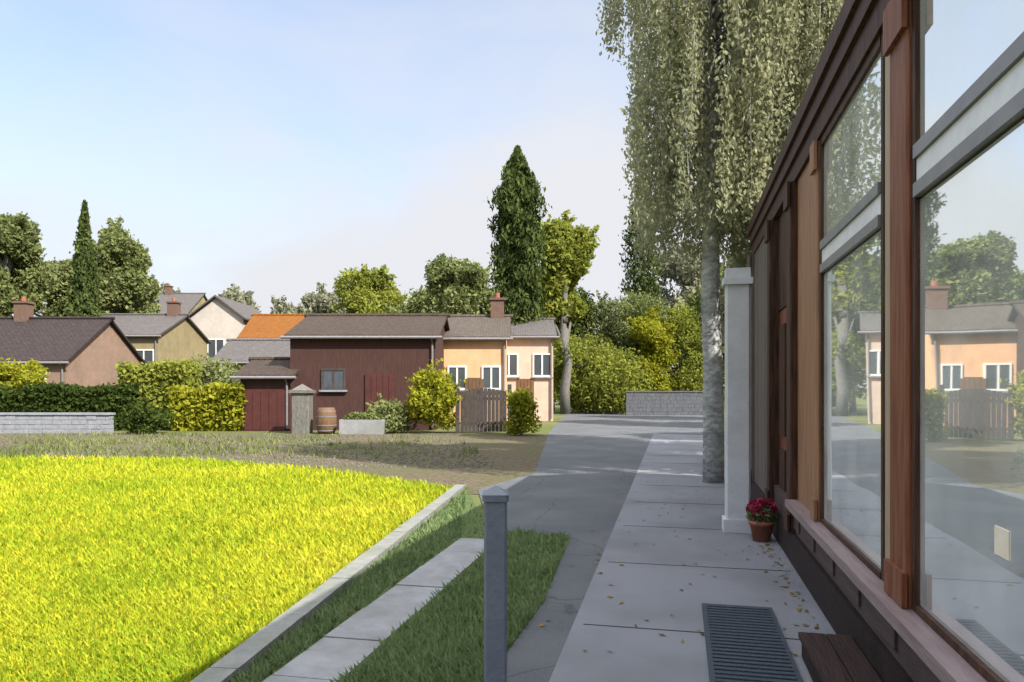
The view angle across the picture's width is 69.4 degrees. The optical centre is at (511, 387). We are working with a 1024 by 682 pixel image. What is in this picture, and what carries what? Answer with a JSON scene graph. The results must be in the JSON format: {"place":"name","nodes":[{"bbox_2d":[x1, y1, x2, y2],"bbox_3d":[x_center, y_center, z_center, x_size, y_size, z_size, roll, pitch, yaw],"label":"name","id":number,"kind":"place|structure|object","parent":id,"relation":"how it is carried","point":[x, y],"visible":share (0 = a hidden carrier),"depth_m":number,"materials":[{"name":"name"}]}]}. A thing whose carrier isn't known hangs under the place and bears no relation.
{"place":"outdoors","nodes":[
{"label":"outdoors","id":0,"kind":"place"},
{"bbox_2d":[0,413,115,432],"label":"stone wall","id":1,"kind":"structure","parent":0,"point":[53,422],"depth_m":25.59,"materials":[{"name":"grey stone"}]},
{"bbox_2d":[0,453,454,681],"bbox_3d":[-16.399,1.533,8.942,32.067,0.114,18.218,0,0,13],"label":"lawn","id":2,"kind":"structure","parent":0,"point":[156,611],"depth_m":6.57,"materials":[{"name":"green plant"}]},
{"bbox_2d":[114,394,724,650],"bbox_3d":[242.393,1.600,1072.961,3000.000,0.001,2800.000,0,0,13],"label":"ground","id":3,"kind":"structure","parent":0,"point":[547,427],"depth_m":26.73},
{"bbox_2d":[0,356,49,387],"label":"garden shrub","id":4,"kind":"object","parent":3,"relation":"on","point":[11,374],"visible":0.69,"depth_m":29.51,"materials":[{"name":"yellow plant"}]},
{"bbox_2d":[0,211,61,316],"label":"leafy tree","id":5,"kind":"object","parent":3,"relation":"on","point":[22,262],"visible":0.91,"depth_m":48.12,"materials":[{"name":"green plant"}]},
{"bbox_2d":[12,256,112,316],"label":"leafy tree","id":6,"kind":"object","parent":3,"relation":"on","point":[55,302],"visible":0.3,"depth_m":53.84,"materials":[{"name":"green plant"}]},
{"bbox_2d":[0,380,141,430],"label":"hedge","id":7,"kind":"object","parent":3,"relation":"on","point":[54,397],"visible":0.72,"depth_m":27.11,"materials":[{"name":"green plant"}]},
{"bbox_2d":[0,296,145,387],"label":"pink cottage","id":8,"kind":"structure","parent":3,"relation":"on","point":[85,352],"depth_m":35.21,"materials":[{"name":"tile"}]},
{"bbox_2d":[63,199,102,316],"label":"conifer tree","id":9,"kind":"object","parent":3,"relation":"on","point":[82,297],"visible":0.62,"depth_m":45.69,"materials":[{"name":"green plant"}]},
{"bbox_2d":[69,216,163,312],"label":"leafy tree","id":10,"kind":"object","parent":3,"relation":"on","point":[128,285],"visible":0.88,"depth_m":48.56,"materials":[{"name":"green plant"}]},
{"bbox_2d":[88,298,210,372],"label":"tan house","id":11,"kind":"structure","parent":3,"relation":"on","point":[173,333],"depth_m":45.38,"materials":[{"name":"beige paint"}]},
{"bbox_2d":[136,349,153,363],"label":"window","id":12,"kind":"structure","parent":11,"relation":"in","point":[147,354],"depth_m":42.97,"materials":[{"name":"grey"}]},
{"bbox_2d":[115,358,202,429],"bbox_3d":[-13.390,0.281,28.077,2.902,2.778,1.597,0,0,0],"label":"hedge","id":13,"kind":"object","parent":3,"relation":"on","point":[153,380],"visible":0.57,"depth_m":27.60,"materials":[{"name":"green plant"}]},
{"bbox_2d":[159,283,183,292],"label":"leafy tree","id":14,"kind":"object","parent":3,"relation":"on","point":[163,290],"visible":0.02,"depth_m":116.48,"materials":[{"name":"green plant"}]},
{"bbox_2d":[155,283,207,313],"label":"house","id":15,"kind":"structure","parent":3,"relation":"on","point":[191,302],"depth_m":77.94,"materials":[{"name":"grey tile"}]},
{"bbox_2d":[165,381,248,431],"bbox_3d":[-11.074,0.698,27.329,3.077,1.947,1.523,0,0,0],"label":"hedge","id":16,"kind":"object","parent":3,"relation":"on","point":[214,406],"visible":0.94,"depth_m":26.86,"materials":[{"name":"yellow plant"}]},
{"bbox_2d":[177,352,244,386],"bbox_3d":[-13.346,-0.043,33.436,3.677,3.137,3.069,0,0,13],"label":"garden shrub","id":17,"kind":"object","parent":3,"relation":"on","point":[222,372],"visible":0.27,"depth_m":32.94,"materials":[{"name":"green plant"}]},
{"bbox_2d":[189,295,261,370],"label":"white house","id":18,"kind":"structure","parent":3,"relation":"on","point":[218,321],"depth_m":52.00,"materials":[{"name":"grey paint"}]},
{"bbox_2d":[207,339,224,359],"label":"window","id":19,"kind":"structure","parent":18,"relation":"in","point":[215,346],"depth_m":51.97,"materials":[{"name":"grey"}]},
{"bbox_2d":[211,339,289,369],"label":"grey roofed outbuilding","id":20,"kind":"structure","parent":3,"relation":"on","point":[240,351],"depth_m":42.13,"materials":[{"name":"tile"}]},
{"bbox_2d":[218,283,295,313],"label":"leafy tree","id":21,"kind":"object","parent":3,"relation":"on","point":[237,295],"visible":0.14,"depth_m":145.28,"materials":[{"name":"green plant"}]},
{"bbox_2d":[230,357,298,430],"bbox_3d":[-9.009,0.260,28.692,2.417,2.881,3.975,0,0,0],"label":"lean to shed","id":22,"kind":"object","parent":3,"relation":"on","point":[268,383],"visible":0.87,"depth_m":26.93,"materials":[{"name":"tile"}]},
{"bbox_2d":[244,390,285,430],"bbox_3d":[-9.010,0.850,26.966,1.500,1.500,0.062,0,0,0],"label":"door","id":23,"kind":"structure","parent":22,"relation":"in","point":[265,410],"depth_m":26.93,"materials":[{"name":"red paint"}]},
{"bbox_2d":[235,314,304,338],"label":"orange roofed house","id":24,"kind":"structure","parent":3,"relation":"on","point":[267,326],"depth_m":51.49,"materials":[{"name":"tile"}]},
{"bbox_2d":[0,433,547,493],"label":"gravel lane","id":25,"kind":"structure","parent":3,"relation":"on","point":[510,456],"depth_m":17.76,"materials":[{"name":"gravel"}]},
{"bbox_2d":[113,397,176,433],"bbox_3d":[-12.529,0.968,25.356,1.987,1.285,1.680,0,0,13],"label":"garden shrub","id":26,"kind":"object","parent":25,"relation":"on","point":[144,417],"visible":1,"depth_m":25.06,"materials":[{"name":"green plant"}]},
{"bbox_2d":[0,431,481,460],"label":"lane tufts","id":27,"kind":"object","parent":25,"relation":"on","point":[67,446],"visible":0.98,"depth_m":19.31,"materials":[{"name":"green plant"}]},
{"bbox_2d":[339,412,385,433],"bbox_3d":[-5.088,1.209,25.200,1.500,0.783,0.440,0,0,0],"label":"stone trough","id":28,"kind":"object","parent":25,"relation":"on","point":[366,423],"visible":0.99,"depth_m":24.98,"materials":[{"name":"stone"}]},
{"bbox_2d":[502,386,541,434],"bbox_3d":[0.346,0.768,24.436,1.109,1.668,1.464,0,0,-41],"label":"garden shrub","id":29,"kind":"object","parent":25,"relation":"on","point":[522,404],"visible":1,"depth_m":24.26,"materials":[{"name":"green plant"}]},
{"bbox_2d":[288,384,315,433],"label":"stone pier","id":30,"kind":"structure","parent":3,"relation":"on","point":[301,408],"depth_m":25.30,"materials":[{"name":"grey stone"}]},
{"bbox_2d":[286,282,345,313],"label":"leafy tree","id":31,"kind":"object","parent":3,"relation":"on","point":[322,300],"visible":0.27,"depth_m":136.25,"materials":[{"name":"green plant"}]},
{"bbox_2d":[316,407,336,433],"bbox_3d":[-6.374,1.150,25.400,0.710,0.900,0.710,0,0,13],"label":"barrel","id":32,"kind":"object","parent":3,"relation":"on","point":[326,420],"visible":0.98,"depth_m":25.13,"materials":[{"name":"brown wood"}]},
{"bbox_2d":[190,484,465,681],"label":"kerb","id":33,"kind":"structure","parent":3,"relation":"on","point":[225,668],"depth_m":5.19,"materials":[{"name":"concrete"}]},
{"bbox_2d":[280,313,449,429],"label":"barn","id":34,"kind":"structure","parent":3,"relation":"on","point":[345,364],"depth_m":27.50,"materials":[{"name":"wood"}]},
{"bbox_2d":[319,368,346,391],"bbox_3d":[-6.632,-0.265,27.438,1.020,0.870,0.117,0,0,0],"label":"window","id":35,"kind":"structure","parent":34,"relation":"in","point":[332,379],"depth_m":27.47,"materials":[{"name":"grey glass"}]},
{"bbox_2d":[365,374,394,411],"bbox_3d":[-4.908,0.550,27.466,1.100,2.100,0.062,0,0,0],"label":"door","id":36,"kind":"structure","parent":34,"relation":"in","point":[384,384],"depth_m":27.43,"materials":[{"name":"red paint"}]},
{"bbox_2d":[331,264,407,312],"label":"leafy tree","id":37,"kind":"object","parent":3,"relation":"on","point":[371,291],"visible":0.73,"depth_m":61.02,"materials":[{"name":"green plant"}]},
{"bbox_2d":[366,392,411,432],"bbox_3d":[-4.359,0.893,25.786,1.764,1.424,1.586,0,0,13],"label":"garden shrub","id":38,"kind":"object","parent":3,"relation":"on","point":[391,413],"visible":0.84,"depth_m":25.57,"materials":[{"name":"green plant"}]},
{"bbox_2d":[382,285,440,312],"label":"leafy tree","id":39,"kind":"object","parent":3,"relation":"on","point":[419,301],"visible":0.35,"depth_m":58.47,"materials":[{"name":"green plant"}]},
{"bbox_2d":[259,489,569,681],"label":"verge","id":40,"kind":"structure","parent":3,"relation":"on","point":[472,514],"depth_m":7.16,"materials":[{"name":"green plant"}]},
{"bbox_2d":[230,486,466,681],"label":"verge grass","id":41,"kind":"structure","parent":40,"relation":"on","point":[303,636],"depth_m":5.67,"materials":[{"name":"green plant"}]},
{"bbox_2d":[262,538,483,681],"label":"paving strip","id":42,"kind":"object","parent":40,"relation":"on","point":[351,641],"visible":0.73,"depth_m":4.93,"materials":[{"name":"concrete"}]},
{"bbox_2d":[329,527,571,681],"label":"verge grass","id":43,"kind":"structure","parent":40,"relation":"on","point":[397,650],"depth_m":4.81,"materials":[{"name":"green plant"}]},
{"bbox_2d":[452,487,483,538],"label":"verge grass","id":44,"kind":"structure","parent":40,"relation":"on","point":[475,531],"depth_m":8.62,"materials":[{"name":"green plant"}]},
{"bbox_2d":[403,358,465,430],"bbox_3d":[-2.836,0.258,25.700,2.410,2.564,2.175,0,0,13],"label":"garden shrub","id":45,"kind":"object","parent":3,"relation":"on","point":[434,403],"visible":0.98,"depth_m":25.52,"materials":[{"name":"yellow plant"}]},
{"bbox_2d":[424,253,497,313],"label":"leafy tree","id":46,"kind":"object","parent":3,"relation":"on","point":[455,286],"visible":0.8,"depth_m":51.12,"materials":[{"name":"green plant"}]},
{"bbox_2d":[443,293,512,424],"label":"peach house","id":47,"kind":"structure","parent":3,"relation":"on","point":[475,351],"depth_m":31.00,"materials":[{"name":"brown tile"},{"name":"peach plaster"},{"name":"brick"}]},
{"bbox_2d":[447,366,466,390],"bbox_3d":[-2.298,-0.365,30.938,0.920,1.070,0.117,0,0,0],"label":"window","id":48,"kind":"structure","parent":47,"relation":"in","point":[460,372],"depth_m":30.97,"materials":[{"name":"grey"}]},
{"bbox_2d":[465,378,483,421],"bbox_3d":[-1.586,0.600,30.966,0.800,2.000,0.062,0,0,0],"label":"door","id":49,"kind":"structure","parent":47,"relation":"in","point":[471,383],"depth_m":30.93,"materials":[{"name":"brown wood"}]},
{"bbox_2d":[482,366,500,390],"bbox_3d":[-0.868,-0.365,30.938,0.920,1.070,0.117,0,0,0],"label":"window","id":50,"kind":"structure","parent":47,"relation":"in","point":[491,375],"depth_m":30.97,"materials":[{"name":"grey"}]},
{"bbox_2d":[455,384,511,433],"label":"garden gate","id":51,"kind":"structure","parent":3,"relation":"on","point":[467,411],"depth_m":25.60,"materials":[{"name":"brown wood"}]},
{"bbox_2d":[482,145,551,324],"bbox_3d":[0.353,-5.393,37.956,3.518,14.186,3.485,0,0,13],"label":"conifer tree","id":52,"kind":"object","parent":3,"relation":"on","point":[516,200],"visible":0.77,"depth_m":37.33,"materials":[{"name":"green plant"}]},
{"bbox_2d":[504,302,559,420],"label":"cream cottage","id":53,"kind":"structure","parent":3,"relation":"on","point":[530,354],"depth_m":35.00,"materials":[{"name":"grey tile"},{"name":"oak"},{"name":"cream plaster"}]},
{"bbox_2d":[507,353,519,377],"bbox_3d":[-0.148,-1.015,34.938,1.020,1.170,0.117,0,0,0],"label":"window","id":54,"kind":"structure","parent":53,"relation":"in","point":[512,358],"depth_m":34.97,"materials":[{"name":"grey"}]},
{"bbox_2d":[517,379,533,419],"bbox_3d":[0.645,0.600,34.966,0.800,2.000,0.062,0,0,0],"label":"door","id":55,"kind":"structure","parent":53,"relation":"in","point":[521,383],"depth_m":34.93,"materials":[{"name":"brown wood"}]},
{"bbox_2d":[531,353,552,377],"bbox_3d":[1.428,-1.015,34.939,1.020,1.170,0.117,0,0,0],"label":"window","id":56,"kind":"structure","parent":53,"relation":"in","point":[541,361],"depth_m":34.97,"materials":[{"name":"grey"}]},
{"bbox_2d":[533,284,595,410],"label":"leafy tree","id":57,"kind":"object","parent":3,"relation":"on","point":[584,294],"visible":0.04,"depth_m":49.23,"materials":[{"name":"green plant"}]},
{"bbox_2d":[534,209,600,413],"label":"leafy tree","id":58,"kind":"object","parent":3,"relation":"on","point":[569,251],"visible":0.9,"depth_m":43.65,"materials":[{"name":"green plant"}]},
{"bbox_2d":[553,331,613,413],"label":"garden shrub","id":59,"kind":"object","parent":3,"relation":"on","point":[577,348],"visible":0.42,"depth_m":44.93,"materials":[{"name":"green plant"}]},
{"bbox_2d":[478,414,724,681],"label":"apron","id":60,"kind":"object","parent":3,"relation":"on","point":[579,480],"visible":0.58,"depth_m":10.53,"materials":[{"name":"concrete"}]},
{"bbox_2d":[482,485,508,681],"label":"bollard","id":61,"kind":"object","parent":60,"relation":"on","point":[495,499],"visible":1,"depth_m":3.50,"materials":[{"name":"metal"}]},
{"bbox_2d":[625,391,702,414],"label":"garden wall","id":62,"kind":"structure","parent":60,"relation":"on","point":[664,402],"depth_m":41.99,"materials":[{"name":"stone"}]},
{"bbox_2d":[576,290,637,359],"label":"garden shrub","id":63,"kind":"object","parent":3,"relation":"on","point":[602,313],"visible":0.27,"depth_m":49.05,"materials":[{"name":"green plant"}]},
{"bbox_2d":[570,343,654,413],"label":"garden shrub","id":64,"kind":"object","parent":3,"relation":"on","point":[610,382],"visible":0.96,"depth_m":43.71,"materials":[{"name":"green plant"}]},
{"bbox_2d":[618,183,663,314],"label":"conifer tree","id":65,"kind":"object","parent":3,"relation":"on","point":[645,284],"visible":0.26,"depth_m":51.56,"materials":[{"name":"green plant"}]},
{"bbox_2d":[608,289,677,379],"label":"garden shrub","id":66,"kind":"object","parent":3,"relation":"on","point":[643,302],"visible":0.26,"depth_m":47.07,"materials":[{"name":"green plant"}]},
{"bbox_2d":[627,305,681,390],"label":"garden shrub","id":67,"kind":"object","parent":3,"relation":"on","point":[648,331],"visible":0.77,"depth_m":45.00,"materials":[{"name":"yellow plant"}]},
{"bbox_2d":[620,237,723,361],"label":"leafy tree","id":68,"kind":"object","parent":3,"relation":"on","point":[670,270],"visible":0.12,"depth_m":59.02,"materials":[{"name":"green plant"}]},
{"bbox_2d":[658,298,724,390],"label":"garden shrub","id":69,"kind":"object","parent":3,"relation":"on","point":[684,376],"visible":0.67,"depth_m":46.10,"materials":[{"name":"green plant"}]},
{"bbox_2d":[673,305,724,411],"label":"garden shrub","id":70,"kind":"object","parent":3,"relation":"on","point":[723,348],"visible":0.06,"depth_m":47.60,"materials":[{"name":"green plant"}]},
{"bbox_2d":[681,253,733,357],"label":"leafy tree","id":71,"kind":"object","parent":3,"relation":"on","point":[694,301],"visible":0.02,"depth_m":47.35,"materials":[{"name":"green plant"}]},
{"bbox_2d":[720,251,749,313],"bbox_3d":[5.831,-1.098,13.202,4.202,5.607,4.119,0,0,13],"label":"leafy tree","id":72,"kind":"object","parent":3,"relation":"on","point":[741,263],"depth_m":14.00,"materials":[{"name":"green plant"}]},
{"bbox_2d":[720,44,807,343],"bbox_3d":[5.360,-2.563,15.044,2.895,8.554,3.128,0,0,13],"label":"leafy tree","id":73,"kind":"object","parent":3,"relation":"on","point":[722,309],"visible":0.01,"depth_m":15.28,"materials":[{"name":"green plant"}]},
{"bbox_2d":[747,0,1023,681],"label":"timber shopfront","id":74,"kind":"object","parent":3,"relation":"on","point":[885,235],"visible":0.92,"depth_m":3.36,"materials":[{"name":"wood"}]},
{"bbox_2d":[779,307,786,493],"bbox_3d":[2.797,0.240,7.447,0.085,2.119,1.280,0,0,13],"label":"door","id":75,"kind":"structure","parent":74,"relation":"in","point":[783,314],"depth_m":7.66,"materials":[{"name":"brown wood"}]},
{"bbox_2d":[820,32,884,580],"bbox_3d":[2.135,-0.419,4.641,0.100,2.833,1.735,0,0,13],"label":"window","id":76,"kind":"structure","parent":74,"relation":"in","point":[852,146],"depth_m":4.47,"materials":[{"name":"glass"}]},
{"bbox_2d":[912,0,1023,681],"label":"window","id":77,"kind":"structure","parent":74,"relation":"in","point":[968,55],"depth_m":2.71,"materials":[{"name":"glass"}]},
{"bbox_2d":[994,525,1009,560],"bbox_3d":[1.615,0.512,2.439,0.003,0.095,0.110,0,0,13],"label":"paper notice","id":78,"kind":"object","parent":74,"relation":"attached to","point":[1002,542],"visible":1,"depth_m":2.43,"materials":[{"name":"beige paper"}]},
{"bbox_2d":[0,0,840,378],"label":"sky","id":79,"kind":"structure","parent":0,"point":[266,148],"materials":[{"name":"blue"}]},
{"bbox_2d":[549,434,835,681],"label":"path","id":80,"kind":"structure","parent":0,"point":[653,593],"depth_m":5.92,"materials":[{"name":"grey concrete"}]},
{"bbox_2d":[539,480,818,654],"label":"fallen leaves","id":81,"kind":"object","parent":80,"relation":"on","point":[682,640],"visible":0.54,"depth_m":5.89,"materials":[{"name":"brown plant"}]},
{"bbox_2d":[595,0,844,482],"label":"birch tree","id":82,"kind":"object","parent":80,"relation":"on","point":[734,132],"visible":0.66,"depth_m":11.45,"materials":[{"name":"green plant"}]},
{"bbox_2d":[722,267,753,532],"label":"pillar","id":83,"kind":"structure","parent":80,"relation":"on","point":[737,283],"depth_m":8.04,"materials":[{"name":"paint"}]},
{"bbox_2d":[702,603,802,681],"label":"metal floor grate","id":84,"kind":"object","parent":80,"relation":"on","point":[746,644],"visible":1,"depth_m":4.42,"materials":[{"name":"metal"}]},
{"bbox_2d":[744,497,777,542],"bbox_3d":[2.566,1.356,7.604,0.335,0.456,0.341,0,0,13],"label":"flower pot","id":85,"kind":"object","parent":80,"relation":"on","point":[761,512],"visible":1,"depth_m":7.51,"materials":[{"name":"ceramic"}]},
{"bbox_2d":[798,632,881,681],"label":"timber step","id":86,"kind":"object","parent":80,"relation":"on","point":[833,658],"visible":0.97,"depth_m":3.94,"materials":[{"name":"brown wood"}]}
]}

